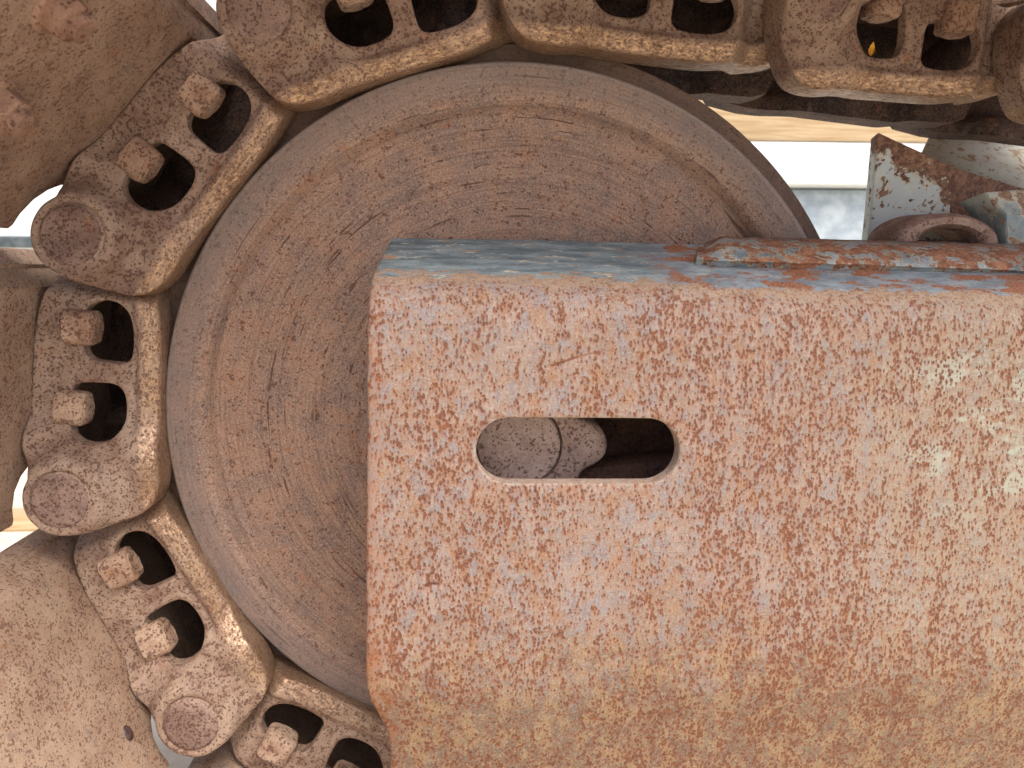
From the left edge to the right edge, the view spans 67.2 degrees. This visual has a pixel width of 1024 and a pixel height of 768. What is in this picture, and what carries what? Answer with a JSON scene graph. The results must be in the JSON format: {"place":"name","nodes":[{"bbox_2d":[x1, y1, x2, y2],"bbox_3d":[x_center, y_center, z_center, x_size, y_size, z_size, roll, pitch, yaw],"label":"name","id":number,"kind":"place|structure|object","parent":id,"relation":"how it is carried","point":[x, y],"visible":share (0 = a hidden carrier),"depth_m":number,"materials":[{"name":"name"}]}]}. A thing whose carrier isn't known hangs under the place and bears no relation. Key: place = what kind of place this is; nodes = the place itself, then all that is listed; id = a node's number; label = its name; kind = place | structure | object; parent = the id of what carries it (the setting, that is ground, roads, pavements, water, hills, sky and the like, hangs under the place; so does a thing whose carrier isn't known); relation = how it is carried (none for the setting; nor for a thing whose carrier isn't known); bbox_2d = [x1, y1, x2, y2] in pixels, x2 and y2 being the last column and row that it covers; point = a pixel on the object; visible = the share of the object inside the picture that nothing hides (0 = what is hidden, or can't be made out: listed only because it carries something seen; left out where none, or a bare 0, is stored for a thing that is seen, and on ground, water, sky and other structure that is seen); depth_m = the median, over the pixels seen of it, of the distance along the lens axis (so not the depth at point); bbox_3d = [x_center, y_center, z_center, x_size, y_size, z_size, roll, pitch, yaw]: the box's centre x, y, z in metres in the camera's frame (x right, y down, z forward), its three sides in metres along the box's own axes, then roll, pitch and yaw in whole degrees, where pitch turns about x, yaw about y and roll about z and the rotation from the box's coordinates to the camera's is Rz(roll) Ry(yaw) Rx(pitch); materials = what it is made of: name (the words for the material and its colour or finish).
{"place":"outdoors","nodes":[
{"label":"outdoors","id":0,"kind":"place"},
{"bbox_2d":[0,467,193,767],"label":"ground","id":1,"kind":"structure","parent":0,"point":[10,538],"depth_m":1.92,"materials":[{"name":"white"}]},
{"bbox_2d":[2,507,38,531],"bbox_3d":[-1.306,0.362,2.064,1.200,0.040,0.090,-1,8,-4],"label":"ground plank","id":2,"kind":"object","parent":1,"relation":"on","point":[22,521],"visible":0.12,"depth_m":2.02,"materials":[{"name":"beige wood"}]},
{"bbox_2d":[188,653,390,767],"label":"track section","id":3,"kind":"object","parent":1,"relation":"on","point":[298,717],"visible":0.31,"depth_m":0.83,"materials":[{"name":"metal"}]},
{"bbox_2d":[0,487,274,767],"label":"track section","id":4,"kind":"object","parent":3,"relation":"on","point":[113,637],"visible":0.63,"depth_m":0.78,"materials":[{"name":"metal"}]},
{"bbox_2d":[0,248,172,535],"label":"track section","id":5,"kind":"object","parent":4,"relation":"on","point":[83,427],"visible":0.58,"depth_m":0.75,"materials":[{"name":"metal"}]},
{"bbox_2d":[0,0,299,295],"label":"track section","id":6,"kind":"object","parent":5,"relation":"on","point":[148,135],"visible":0.81,"depth_m":0.71,"materials":[{"name":"metal"}]},
{"bbox_2d":[216,0,514,111],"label":"track section","id":7,"kind":"object","parent":6,"relation":"on","point":[302,55],"visible":0.85,"depth_m":0.73,"materials":[{"name":"metal"}]},
{"bbox_2d":[366,133,1023,767],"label":"idler yoke","id":8,"kind":"object","parent":1,"relation":"on","point":[766,511],"visible":0.97,"depth_m":0.65,"materials":[{"name":"metal"}]},
{"bbox_2d":[166,43,819,707],"bbox_3d":[0.002,0.032,0.835,0.765,0.765,0.338,-1,8,-4],"label":"track idler","id":9,"kind":"object","parent":8,"relation":"attached to","point":[266,399],"visible":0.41,"depth_m":0.78,"materials":[{"name":"metal"}]},
{"bbox_2d":[496,0,773,103],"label":"track section","id":10,"kind":"object","parent":9,"relation":"on","point":[690,47],"visible":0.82,"depth_m":0.75,"materials":[{"name":"metal"}]},
{"bbox_2d":[891,0,1023,146],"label":"track section","id":11,"kind":"object","parent":8,"relation":"on","point":[998,118],"visible":0.41,"depth_m":0.85,"materials":[{"name":"metal"}]},
{"bbox_2d":[703,0,1018,127],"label":"track section","id":12,"kind":"object","parent":11,"relation":"on","point":[825,65],"visible":0.79,"depth_m":0.77,"materials":[{"name":"metal"}]},
{"bbox_2d":[868,42,874,55],"bbox_3d":[0.360,-0.336,0.772,0.007,0.014,0.002,-1,8,-4],"label":"leaf scrap","id":13,"kind":"object","parent":12,"relation":"attached to","point":[871,50],"visible":1,"depth_m":0.77,"materials":[{"name":"plant"}]},
{"bbox_2d":[0,0,215,248],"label":"pale building","id":14,"kind":"structure","parent":0,"point":[16,234],"depth_m":6.56,"materials":[{"name":"white"}]},
{"bbox_2d":[699,100,927,143],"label":"timber beam","id":15,"kind":"structure","parent":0,"point":[767,129],"depth_m":2.27,"materials":[{"name":"beige wood"}]},
{"bbox_2d":[791,188,866,239],"bbox_3d":[1.263,-0.205,2.881,1.683,0.924,0.970,-1,8,-4],"label":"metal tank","id":16,"kind":"object","parent":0,"point":[837,214],"visible":0.01,"depth_m":2.32,"materials":[{"name":"grey metal"}]},
{"bbox_2d":[751,142,924,188],"bbox_3d":[1.245,-0.724,2.778,1.723,0.131,1.020,-1,8,-4],"label":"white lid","id":17,"kind":"object","parent":16,"relation":"on","point":[814,165],"visible":0.02,"depth_m":2.27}
]}

